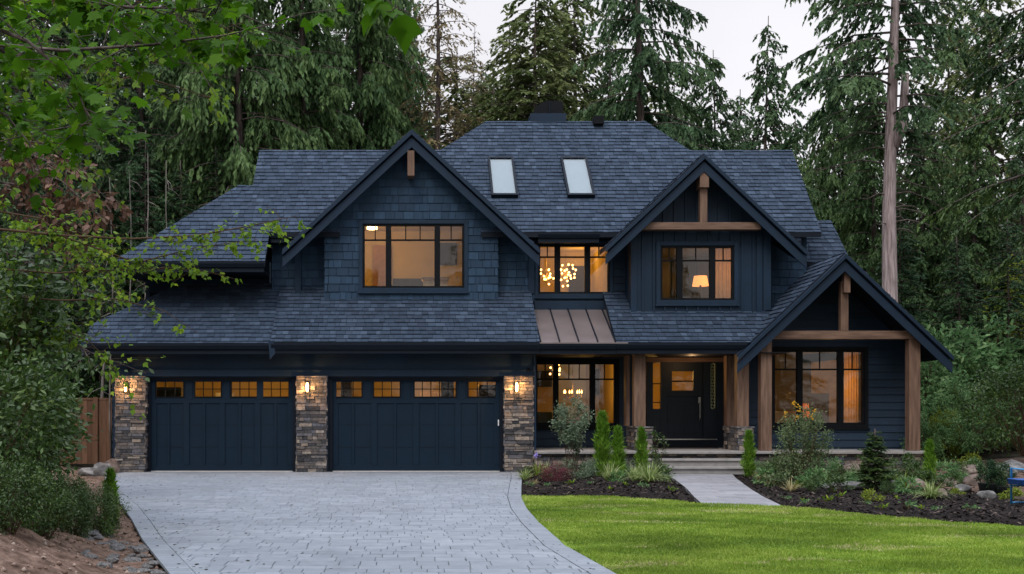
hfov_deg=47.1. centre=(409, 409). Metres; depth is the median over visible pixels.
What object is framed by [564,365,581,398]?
chandelier
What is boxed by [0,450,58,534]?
shrub
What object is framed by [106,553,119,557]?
rock
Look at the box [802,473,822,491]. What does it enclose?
shrub
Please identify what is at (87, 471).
rock
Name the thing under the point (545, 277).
chandelier
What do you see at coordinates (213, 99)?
vine maple
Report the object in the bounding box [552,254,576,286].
chandelier
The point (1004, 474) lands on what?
plant
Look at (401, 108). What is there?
conifer tree
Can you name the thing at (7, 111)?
conifer tree
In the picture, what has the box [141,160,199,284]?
conifer tree
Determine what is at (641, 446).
columnar cedar
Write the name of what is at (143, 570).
rock
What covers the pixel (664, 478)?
plant
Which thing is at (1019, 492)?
plant
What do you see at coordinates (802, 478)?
plant
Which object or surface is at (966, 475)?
plant
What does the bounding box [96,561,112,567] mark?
rock
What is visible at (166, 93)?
conifer tree
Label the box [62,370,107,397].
shrub
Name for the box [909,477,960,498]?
grass tuft
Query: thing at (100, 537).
rock
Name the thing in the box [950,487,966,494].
plant
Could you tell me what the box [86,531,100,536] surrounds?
rock
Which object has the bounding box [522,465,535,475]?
plant
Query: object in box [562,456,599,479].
shrub
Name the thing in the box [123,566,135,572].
rock
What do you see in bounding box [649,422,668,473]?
sapling
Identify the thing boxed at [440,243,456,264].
wall picture
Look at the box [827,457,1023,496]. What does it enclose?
soil slope
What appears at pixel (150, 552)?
ground
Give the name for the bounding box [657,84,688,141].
conifer tree
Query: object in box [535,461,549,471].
grass tuft
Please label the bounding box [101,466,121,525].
columnar cedar
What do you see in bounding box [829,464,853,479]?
shrub
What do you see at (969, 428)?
shrub
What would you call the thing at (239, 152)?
conifer tree
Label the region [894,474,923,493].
plant
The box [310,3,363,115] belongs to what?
conifer tree
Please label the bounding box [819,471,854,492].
plant
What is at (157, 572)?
rock
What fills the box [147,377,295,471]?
garage door
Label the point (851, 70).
conifer tree
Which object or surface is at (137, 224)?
conifer tree
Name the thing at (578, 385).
window
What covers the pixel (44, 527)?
shrub
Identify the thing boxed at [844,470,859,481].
plant
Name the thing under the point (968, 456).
plant
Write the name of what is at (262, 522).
leaf litter
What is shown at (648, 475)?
grass tuft
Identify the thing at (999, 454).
forest floor
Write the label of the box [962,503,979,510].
seedling
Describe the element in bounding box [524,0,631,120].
conifer tree
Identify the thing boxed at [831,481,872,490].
rock
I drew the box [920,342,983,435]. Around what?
shrub
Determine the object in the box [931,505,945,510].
seedling
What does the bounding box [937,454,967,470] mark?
plant
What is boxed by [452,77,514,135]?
conifer tree
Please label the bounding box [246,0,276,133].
conifer tree
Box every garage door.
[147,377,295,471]
[328,377,503,471]
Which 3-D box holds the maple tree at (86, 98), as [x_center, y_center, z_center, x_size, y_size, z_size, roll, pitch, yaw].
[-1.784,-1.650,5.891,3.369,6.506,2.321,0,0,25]
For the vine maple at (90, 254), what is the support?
on the bank
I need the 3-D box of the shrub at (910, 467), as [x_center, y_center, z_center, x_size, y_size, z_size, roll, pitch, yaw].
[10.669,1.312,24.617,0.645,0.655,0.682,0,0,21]
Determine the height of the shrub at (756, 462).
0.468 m
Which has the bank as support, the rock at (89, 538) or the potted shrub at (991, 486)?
the rock at (89, 538)
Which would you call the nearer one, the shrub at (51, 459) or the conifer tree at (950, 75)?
the shrub at (51, 459)
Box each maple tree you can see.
[0,0,349,212]
[336,0,422,54]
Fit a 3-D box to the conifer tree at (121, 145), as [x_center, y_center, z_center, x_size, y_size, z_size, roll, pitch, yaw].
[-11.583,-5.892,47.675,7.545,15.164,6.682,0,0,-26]
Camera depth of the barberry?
25.54 m
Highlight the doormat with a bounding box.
[658,447,717,448]
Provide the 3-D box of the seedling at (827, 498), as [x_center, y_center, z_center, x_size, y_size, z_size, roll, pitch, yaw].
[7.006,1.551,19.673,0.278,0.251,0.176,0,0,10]
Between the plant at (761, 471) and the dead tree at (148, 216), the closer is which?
the plant at (761, 471)
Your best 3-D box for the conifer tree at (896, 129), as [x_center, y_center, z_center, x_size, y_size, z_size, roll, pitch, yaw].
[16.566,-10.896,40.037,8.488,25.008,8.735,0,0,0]
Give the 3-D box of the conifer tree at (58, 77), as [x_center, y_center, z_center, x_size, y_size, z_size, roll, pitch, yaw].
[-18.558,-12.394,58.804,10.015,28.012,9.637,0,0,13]
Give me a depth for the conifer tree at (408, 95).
55.43 m
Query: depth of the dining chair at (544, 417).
33.38 m
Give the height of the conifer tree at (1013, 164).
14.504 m
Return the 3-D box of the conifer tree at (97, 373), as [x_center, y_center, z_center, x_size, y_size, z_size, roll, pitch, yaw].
[-9.910,-2.099,36.993,2.999,7.487,3.387,0,0,4]
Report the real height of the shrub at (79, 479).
0.775 m
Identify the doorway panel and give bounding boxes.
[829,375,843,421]
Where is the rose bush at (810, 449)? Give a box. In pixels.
[769,399,838,481]
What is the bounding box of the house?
[81,101,953,473]
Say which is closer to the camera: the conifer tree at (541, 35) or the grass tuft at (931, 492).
the grass tuft at (931, 492)
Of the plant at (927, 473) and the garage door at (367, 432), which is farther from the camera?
the garage door at (367, 432)
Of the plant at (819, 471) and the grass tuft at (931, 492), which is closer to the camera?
the grass tuft at (931, 492)
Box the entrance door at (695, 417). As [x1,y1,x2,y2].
[646,362,723,447]
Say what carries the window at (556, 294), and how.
in the house
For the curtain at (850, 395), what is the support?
hanging from the house
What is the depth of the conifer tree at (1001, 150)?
59.71 m
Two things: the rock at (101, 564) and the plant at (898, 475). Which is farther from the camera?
the plant at (898, 475)
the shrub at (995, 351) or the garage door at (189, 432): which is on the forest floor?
the shrub at (995, 351)
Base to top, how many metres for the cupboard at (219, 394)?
2.100 m
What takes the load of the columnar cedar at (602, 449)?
on the mulch bed at (662, 492)
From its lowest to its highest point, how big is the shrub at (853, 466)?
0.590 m
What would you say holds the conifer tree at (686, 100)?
on the forest floor
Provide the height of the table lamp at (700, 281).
1.100 m
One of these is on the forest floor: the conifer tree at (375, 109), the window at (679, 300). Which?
the conifer tree at (375, 109)
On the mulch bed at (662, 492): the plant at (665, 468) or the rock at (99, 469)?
the plant at (665, 468)
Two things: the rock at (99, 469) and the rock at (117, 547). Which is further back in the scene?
the rock at (99, 469)
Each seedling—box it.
[637,482,649,488]
[817,495,832,502]
[875,503,888,509]
[898,499,917,510]
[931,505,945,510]
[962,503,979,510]
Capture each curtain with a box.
[715,248,730,297]
[844,352,857,421]
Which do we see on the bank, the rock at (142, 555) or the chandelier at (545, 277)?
the rock at (142, 555)
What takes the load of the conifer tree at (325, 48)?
on the forest floor
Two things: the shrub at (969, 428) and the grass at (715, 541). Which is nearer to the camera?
the grass at (715, 541)
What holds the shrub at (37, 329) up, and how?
on the bank
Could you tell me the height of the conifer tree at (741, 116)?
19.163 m
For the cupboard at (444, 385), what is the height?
2.500 m
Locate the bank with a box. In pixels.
[0,466,166,573]
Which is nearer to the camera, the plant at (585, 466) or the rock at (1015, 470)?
the rock at (1015, 470)
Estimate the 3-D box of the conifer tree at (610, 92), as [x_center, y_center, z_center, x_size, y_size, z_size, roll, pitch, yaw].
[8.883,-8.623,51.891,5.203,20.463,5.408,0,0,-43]
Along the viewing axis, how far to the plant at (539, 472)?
26.57 m
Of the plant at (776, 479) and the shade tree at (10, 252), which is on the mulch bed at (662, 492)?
the plant at (776, 479)
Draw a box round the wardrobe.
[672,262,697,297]
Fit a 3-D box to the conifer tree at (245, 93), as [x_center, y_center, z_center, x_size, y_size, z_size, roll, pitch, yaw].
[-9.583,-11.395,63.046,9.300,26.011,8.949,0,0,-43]
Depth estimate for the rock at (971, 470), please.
26.35 m
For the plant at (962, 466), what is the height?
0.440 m
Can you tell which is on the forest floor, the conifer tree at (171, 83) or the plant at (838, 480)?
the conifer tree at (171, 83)
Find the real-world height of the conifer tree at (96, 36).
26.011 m
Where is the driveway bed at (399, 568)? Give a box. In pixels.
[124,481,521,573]
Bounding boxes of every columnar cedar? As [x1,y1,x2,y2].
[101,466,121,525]
[592,409,613,476]
[606,425,627,477]
[632,426,649,473]
[739,429,757,476]
[920,438,937,484]
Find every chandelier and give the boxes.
[540,258,550,284]
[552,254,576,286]
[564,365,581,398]
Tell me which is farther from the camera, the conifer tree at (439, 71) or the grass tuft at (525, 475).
the conifer tree at (439, 71)
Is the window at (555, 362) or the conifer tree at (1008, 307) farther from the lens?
the conifer tree at (1008, 307)
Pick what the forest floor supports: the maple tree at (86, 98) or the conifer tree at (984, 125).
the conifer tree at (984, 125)
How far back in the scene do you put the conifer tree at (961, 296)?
39.94 m
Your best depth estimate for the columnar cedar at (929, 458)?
23.75 m
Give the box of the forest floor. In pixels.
[54,441,1023,468]
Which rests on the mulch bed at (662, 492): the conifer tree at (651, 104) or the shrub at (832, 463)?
the shrub at (832, 463)
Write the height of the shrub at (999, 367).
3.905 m
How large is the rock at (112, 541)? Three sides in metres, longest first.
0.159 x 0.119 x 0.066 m
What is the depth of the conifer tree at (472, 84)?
55.98 m
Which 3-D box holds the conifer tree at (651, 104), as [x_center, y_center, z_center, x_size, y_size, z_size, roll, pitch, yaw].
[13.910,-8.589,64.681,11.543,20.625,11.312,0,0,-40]
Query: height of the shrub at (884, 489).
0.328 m
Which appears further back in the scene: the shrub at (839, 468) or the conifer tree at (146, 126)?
the conifer tree at (146, 126)
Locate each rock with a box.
[78,467,93,475]
[80,535,93,541]
[80,549,90,554]
[83,553,97,558]
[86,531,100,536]
[93,462,114,476]
[93,535,103,539]
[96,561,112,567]
[105,459,119,472]
[105,557,118,562]
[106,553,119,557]
[108,539,118,543]
[109,543,126,550]
[122,557,141,561]
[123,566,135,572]
[133,546,149,553]
[133,568,151,572]
[136,554,148,557]
[141,563,153,568]
[146,560,161,567]
[150,570,165,573]
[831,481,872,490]
[841,464,859,473]
[906,478,926,490]
[936,488,947,494]
[955,484,971,491]
[958,465,977,474]
[962,474,985,485]
[976,490,996,498]
[996,464,1017,476]
[1004,459,1023,472]
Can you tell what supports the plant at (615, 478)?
on the mulch bed at (662, 492)
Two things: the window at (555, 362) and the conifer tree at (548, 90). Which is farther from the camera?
the conifer tree at (548, 90)
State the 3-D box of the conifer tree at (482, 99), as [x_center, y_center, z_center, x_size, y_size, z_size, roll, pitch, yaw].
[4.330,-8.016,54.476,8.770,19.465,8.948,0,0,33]
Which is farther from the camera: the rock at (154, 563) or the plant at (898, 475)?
the plant at (898, 475)
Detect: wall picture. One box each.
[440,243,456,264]
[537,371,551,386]
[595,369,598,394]
[811,360,835,392]
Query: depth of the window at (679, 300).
30.60 m
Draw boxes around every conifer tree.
[0,0,119,369]
[0,1,142,388]
[0,17,15,239]
[0,169,34,298]
[1,9,115,226]
[2,98,93,382]
[9,210,72,389]
[38,171,112,410]
[45,29,127,311]
[67,0,214,380]
[68,229,126,450]
[72,95,163,329]
[88,130,178,379]
[97,2,183,310]
[101,0,163,161]
[122,5,178,153]
[128,0,247,289]
[128,1,232,225]
[136,0,320,230]
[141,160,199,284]
[182,21,267,167]
[197,146,228,206]
[220,0,365,184]
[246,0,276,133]
[256,1,355,143]
[296,0,432,150]
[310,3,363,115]
[356,43,434,146]
[364,0,430,142]
[385,0,484,149]
[394,1,435,141]
[411,48,506,148]
[447,32,491,138]
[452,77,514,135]
[454,70,496,124]
[460,26,551,129]
[462,0,589,125]
[517,7,588,110]
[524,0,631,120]
[567,0,734,149]
[585,4,635,120]
[646,74,704,142]
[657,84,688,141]
[676,95,712,148]
[689,50,743,149]
[713,89,761,149]
[729,16,820,199]
[753,0,1016,301]
[781,114,818,210]
[798,58,879,276]
[810,156,869,269]
[829,74,913,282]
[831,33,901,273]
[865,102,979,406]
[873,205,944,405]
[878,168,940,260]
[896,0,1009,283]
[917,0,1023,285]
[922,237,1022,427]
[925,0,1023,314]
[927,115,1022,361]
[956,218,1023,451]
[970,86,1023,423]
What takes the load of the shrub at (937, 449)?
on the soil slope
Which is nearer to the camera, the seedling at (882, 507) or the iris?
the seedling at (882, 507)
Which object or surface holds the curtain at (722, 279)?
hanging from the house
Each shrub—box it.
[0,234,100,465]
[0,263,97,477]
[0,331,102,501]
[0,394,85,516]
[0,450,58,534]
[1,241,80,429]
[7,464,83,540]
[44,471,98,526]
[52,481,101,538]
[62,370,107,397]
[77,477,133,537]
[555,458,577,470]
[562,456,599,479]
[623,456,635,473]
[754,458,769,470]
[757,455,786,478]
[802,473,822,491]
[808,452,844,478]
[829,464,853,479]
[849,460,872,479]
[878,479,894,494]
[888,450,921,476]
[893,411,954,461]
[900,456,925,478]
[920,313,1023,451]
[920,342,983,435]
[920,371,997,457]
[925,406,962,458]
[926,385,1011,454]
[937,363,1023,451]
[938,408,982,453]
[944,469,964,486]
[952,374,1023,451]
[953,335,1023,442]
[959,354,1023,456]
[974,459,997,490]
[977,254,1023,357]
[981,459,1004,493]
[990,461,1016,493]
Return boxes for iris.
[532,451,541,474]
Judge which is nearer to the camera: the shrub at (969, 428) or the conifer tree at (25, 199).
the shrub at (969, 428)
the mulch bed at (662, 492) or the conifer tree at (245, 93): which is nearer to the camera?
the mulch bed at (662, 492)
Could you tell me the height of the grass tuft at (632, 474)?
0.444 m
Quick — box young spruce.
[851,429,901,489]
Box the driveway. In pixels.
[103,472,615,573]
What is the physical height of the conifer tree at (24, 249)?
7.963 m
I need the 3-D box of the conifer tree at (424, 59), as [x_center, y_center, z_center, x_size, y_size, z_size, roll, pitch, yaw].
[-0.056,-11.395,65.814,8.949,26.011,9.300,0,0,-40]
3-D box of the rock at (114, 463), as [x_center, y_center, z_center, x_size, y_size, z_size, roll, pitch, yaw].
[-7.583,1.515,29.516,0.532,0.552,0.393,0,0,-43]
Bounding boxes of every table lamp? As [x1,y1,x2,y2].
[683,275,708,297]
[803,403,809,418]
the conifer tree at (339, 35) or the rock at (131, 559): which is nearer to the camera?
the rock at (131, 559)
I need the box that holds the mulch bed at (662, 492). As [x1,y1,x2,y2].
[521,470,1023,525]
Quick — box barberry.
[536,458,574,481]
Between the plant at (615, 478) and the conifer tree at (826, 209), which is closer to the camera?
the plant at (615, 478)
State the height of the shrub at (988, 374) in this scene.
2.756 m
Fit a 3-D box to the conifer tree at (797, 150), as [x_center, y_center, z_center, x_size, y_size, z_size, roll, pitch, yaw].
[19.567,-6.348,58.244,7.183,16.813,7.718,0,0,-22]
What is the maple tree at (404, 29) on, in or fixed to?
on the ground at (150, 552)
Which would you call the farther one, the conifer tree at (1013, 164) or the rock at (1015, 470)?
the conifer tree at (1013, 164)
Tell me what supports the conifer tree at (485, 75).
on the forest floor
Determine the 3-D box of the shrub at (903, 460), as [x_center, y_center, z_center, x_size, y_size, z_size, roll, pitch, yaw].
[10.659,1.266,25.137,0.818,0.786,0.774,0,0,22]
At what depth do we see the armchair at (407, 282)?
33.20 m
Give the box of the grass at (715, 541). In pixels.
[521,494,1023,573]
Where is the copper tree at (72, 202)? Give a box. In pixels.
[0,140,133,273]
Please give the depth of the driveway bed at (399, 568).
15.47 m
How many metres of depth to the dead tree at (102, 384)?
34.57 m
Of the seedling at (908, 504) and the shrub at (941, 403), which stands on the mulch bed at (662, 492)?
the seedling at (908, 504)
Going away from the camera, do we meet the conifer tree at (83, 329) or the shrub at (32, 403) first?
the shrub at (32, 403)
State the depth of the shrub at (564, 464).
28.67 m
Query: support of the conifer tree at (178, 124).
on the forest floor
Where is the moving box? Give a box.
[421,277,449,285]
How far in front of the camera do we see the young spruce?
22.51 m
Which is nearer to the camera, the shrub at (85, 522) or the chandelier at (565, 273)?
the shrub at (85, 522)
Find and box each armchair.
[391,278,422,285]
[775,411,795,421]
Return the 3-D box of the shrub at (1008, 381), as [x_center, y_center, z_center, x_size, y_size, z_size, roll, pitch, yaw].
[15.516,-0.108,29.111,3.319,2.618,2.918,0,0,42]
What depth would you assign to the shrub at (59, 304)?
20.88 m
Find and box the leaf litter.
[119,475,592,572]
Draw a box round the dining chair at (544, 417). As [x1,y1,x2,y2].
[537,412,551,422]
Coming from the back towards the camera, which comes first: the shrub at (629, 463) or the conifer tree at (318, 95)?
the conifer tree at (318, 95)
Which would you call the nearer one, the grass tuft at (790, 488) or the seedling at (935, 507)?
the seedling at (935, 507)
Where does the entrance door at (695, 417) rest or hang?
in the house
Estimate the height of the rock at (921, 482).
0.307 m
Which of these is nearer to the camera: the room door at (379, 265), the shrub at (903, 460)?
the shrub at (903, 460)
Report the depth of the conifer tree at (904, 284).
41.82 m
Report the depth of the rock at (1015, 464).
26.82 m
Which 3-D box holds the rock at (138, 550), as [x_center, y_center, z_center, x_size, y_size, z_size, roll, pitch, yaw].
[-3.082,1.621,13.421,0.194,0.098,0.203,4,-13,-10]
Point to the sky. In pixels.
(733, 25)
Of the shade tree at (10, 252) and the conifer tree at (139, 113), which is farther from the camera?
the conifer tree at (139, 113)
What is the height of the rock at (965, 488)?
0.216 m
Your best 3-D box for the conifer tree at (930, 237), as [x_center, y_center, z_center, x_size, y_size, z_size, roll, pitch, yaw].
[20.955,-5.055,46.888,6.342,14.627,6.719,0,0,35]
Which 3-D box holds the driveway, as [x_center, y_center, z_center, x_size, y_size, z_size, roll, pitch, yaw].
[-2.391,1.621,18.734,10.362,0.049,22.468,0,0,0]
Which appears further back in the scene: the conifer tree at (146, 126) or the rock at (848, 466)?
the conifer tree at (146, 126)
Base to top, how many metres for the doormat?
0.018 m
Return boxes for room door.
[373,245,391,285]
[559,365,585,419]
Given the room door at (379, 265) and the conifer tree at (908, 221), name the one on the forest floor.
the conifer tree at (908, 221)
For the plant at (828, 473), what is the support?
on the mulch bed at (662, 492)
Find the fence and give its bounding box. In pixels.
[59,397,111,464]
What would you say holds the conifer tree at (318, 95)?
on the forest floor
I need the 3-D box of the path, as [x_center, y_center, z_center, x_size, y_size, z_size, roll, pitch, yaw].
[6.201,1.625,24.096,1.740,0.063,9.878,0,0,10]
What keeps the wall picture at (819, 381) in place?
attached to the house
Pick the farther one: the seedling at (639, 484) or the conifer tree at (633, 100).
the conifer tree at (633, 100)
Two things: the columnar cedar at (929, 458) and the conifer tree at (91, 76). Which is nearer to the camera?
the columnar cedar at (929, 458)
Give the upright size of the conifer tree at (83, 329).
9.434 m
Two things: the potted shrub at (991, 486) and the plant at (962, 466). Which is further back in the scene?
the plant at (962, 466)
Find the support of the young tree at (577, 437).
on the mulch bed at (662, 492)
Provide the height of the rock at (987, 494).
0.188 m
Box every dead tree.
[87,362,111,397]
[97,177,131,458]
[120,175,139,300]
[136,153,158,294]
[164,180,180,229]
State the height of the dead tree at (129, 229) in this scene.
8.970 m
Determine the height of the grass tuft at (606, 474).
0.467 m
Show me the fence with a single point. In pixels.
(97, 452)
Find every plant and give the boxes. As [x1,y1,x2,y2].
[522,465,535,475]
[538,469,553,478]
[577,459,595,471]
[608,469,627,481]
[649,458,676,479]
[656,474,671,482]
[751,467,776,483]
[763,469,793,487]
[767,463,794,483]
[792,474,819,487]
[794,465,831,485]
[818,467,835,480]
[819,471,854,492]
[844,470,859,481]
[860,488,885,500]
[887,469,904,479]
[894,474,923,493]
[908,465,936,482]
[927,474,953,488]
[934,459,962,477]
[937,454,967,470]
[944,461,967,473]
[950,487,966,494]
[956,471,969,481]
[957,451,981,463]
[959,456,981,465]
[977,464,1007,478]
[997,486,1023,499]
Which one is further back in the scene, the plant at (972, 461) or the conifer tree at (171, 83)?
the conifer tree at (171, 83)
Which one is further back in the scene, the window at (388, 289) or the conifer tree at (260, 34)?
the conifer tree at (260, 34)
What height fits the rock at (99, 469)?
0.570 m
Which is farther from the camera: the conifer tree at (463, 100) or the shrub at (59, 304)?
the conifer tree at (463, 100)
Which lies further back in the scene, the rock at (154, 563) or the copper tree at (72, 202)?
the copper tree at (72, 202)
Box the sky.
[1,0,1023,237]
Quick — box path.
[668,474,779,505]
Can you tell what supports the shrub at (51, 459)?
on the bank
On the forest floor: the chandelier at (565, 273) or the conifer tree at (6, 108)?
the conifer tree at (6, 108)
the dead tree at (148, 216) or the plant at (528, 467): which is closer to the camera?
the plant at (528, 467)
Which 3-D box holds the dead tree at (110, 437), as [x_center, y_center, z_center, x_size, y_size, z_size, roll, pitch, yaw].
[-8.630,-2.580,33.802,1.114,8.362,0.644,0,0,0]
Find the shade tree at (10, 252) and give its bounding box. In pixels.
[0,19,175,381]
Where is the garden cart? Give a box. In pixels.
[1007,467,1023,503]
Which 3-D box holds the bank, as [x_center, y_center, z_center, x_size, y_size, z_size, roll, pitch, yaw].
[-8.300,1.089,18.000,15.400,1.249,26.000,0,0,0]
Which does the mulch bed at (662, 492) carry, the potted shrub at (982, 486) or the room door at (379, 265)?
the potted shrub at (982, 486)
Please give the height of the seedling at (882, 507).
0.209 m
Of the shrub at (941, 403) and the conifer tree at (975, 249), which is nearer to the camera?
the shrub at (941, 403)
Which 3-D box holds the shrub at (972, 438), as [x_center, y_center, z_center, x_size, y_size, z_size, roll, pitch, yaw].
[14.912,0.263,30.987,2.077,1.945,2.019,0,0,-9]
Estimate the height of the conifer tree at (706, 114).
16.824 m
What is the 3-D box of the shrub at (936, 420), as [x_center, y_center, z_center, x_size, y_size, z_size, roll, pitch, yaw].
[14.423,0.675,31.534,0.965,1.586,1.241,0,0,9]
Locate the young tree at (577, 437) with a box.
[548,394,594,475]
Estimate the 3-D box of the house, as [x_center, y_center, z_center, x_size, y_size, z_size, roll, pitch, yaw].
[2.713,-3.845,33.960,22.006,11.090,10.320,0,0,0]
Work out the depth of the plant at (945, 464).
25.72 m
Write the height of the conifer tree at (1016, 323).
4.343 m
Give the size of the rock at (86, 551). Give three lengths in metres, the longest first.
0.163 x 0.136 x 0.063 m
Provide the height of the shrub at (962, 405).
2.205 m
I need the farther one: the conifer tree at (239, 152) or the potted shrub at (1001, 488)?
the conifer tree at (239, 152)
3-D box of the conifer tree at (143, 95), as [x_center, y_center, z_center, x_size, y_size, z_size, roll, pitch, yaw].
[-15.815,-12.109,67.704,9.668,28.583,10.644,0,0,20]
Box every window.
[358,220,468,293]
[533,359,618,429]
[534,241,612,298]
[655,241,739,305]
[772,347,869,429]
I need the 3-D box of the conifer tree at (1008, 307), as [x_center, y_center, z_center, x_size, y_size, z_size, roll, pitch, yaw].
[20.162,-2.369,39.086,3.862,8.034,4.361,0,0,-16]
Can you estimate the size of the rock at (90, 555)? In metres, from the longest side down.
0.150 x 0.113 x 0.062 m
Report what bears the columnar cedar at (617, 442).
on the mulch bed at (662, 492)
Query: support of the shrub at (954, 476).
on the mulch bed at (662, 492)
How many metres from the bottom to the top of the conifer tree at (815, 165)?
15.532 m
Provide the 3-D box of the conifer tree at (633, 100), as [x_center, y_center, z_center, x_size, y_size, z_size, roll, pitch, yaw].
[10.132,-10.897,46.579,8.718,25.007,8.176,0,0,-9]
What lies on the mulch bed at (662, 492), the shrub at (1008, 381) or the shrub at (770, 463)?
the shrub at (770, 463)
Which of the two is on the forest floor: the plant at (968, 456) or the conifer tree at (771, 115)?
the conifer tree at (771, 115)
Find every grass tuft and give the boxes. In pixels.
[514,470,533,479]
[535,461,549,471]
[597,461,620,480]
[622,460,672,482]
[625,464,642,481]
[779,477,803,491]
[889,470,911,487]
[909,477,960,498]
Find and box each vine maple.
[0,0,261,209]
[0,186,309,420]
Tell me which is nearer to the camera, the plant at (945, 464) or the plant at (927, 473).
the plant at (927, 473)
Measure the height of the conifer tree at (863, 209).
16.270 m
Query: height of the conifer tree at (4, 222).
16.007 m
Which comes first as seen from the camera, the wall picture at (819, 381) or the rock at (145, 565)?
the rock at (145, 565)
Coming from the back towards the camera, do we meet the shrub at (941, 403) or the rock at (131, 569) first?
the shrub at (941, 403)
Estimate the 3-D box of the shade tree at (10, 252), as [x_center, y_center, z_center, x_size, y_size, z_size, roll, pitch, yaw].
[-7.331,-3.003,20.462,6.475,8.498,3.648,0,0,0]
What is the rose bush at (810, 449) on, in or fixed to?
on the mulch bed at (662, 492)
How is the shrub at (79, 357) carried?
on the bank
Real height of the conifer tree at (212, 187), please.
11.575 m
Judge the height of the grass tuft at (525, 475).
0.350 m
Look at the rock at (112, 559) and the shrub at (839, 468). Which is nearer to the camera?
the rock at (112, 559)
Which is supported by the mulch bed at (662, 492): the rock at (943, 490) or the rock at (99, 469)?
the rock at (943, 490)
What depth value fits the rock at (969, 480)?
23.05 m
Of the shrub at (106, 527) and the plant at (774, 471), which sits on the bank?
the shrub at (106, 527)
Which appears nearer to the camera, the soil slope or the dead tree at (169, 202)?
the soil slope
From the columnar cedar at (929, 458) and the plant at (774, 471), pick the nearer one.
the columnar cedar at (929, 458)
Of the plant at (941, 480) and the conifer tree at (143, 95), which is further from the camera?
the conifer tree at (143, 95)
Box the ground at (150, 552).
[121,504,530,571]

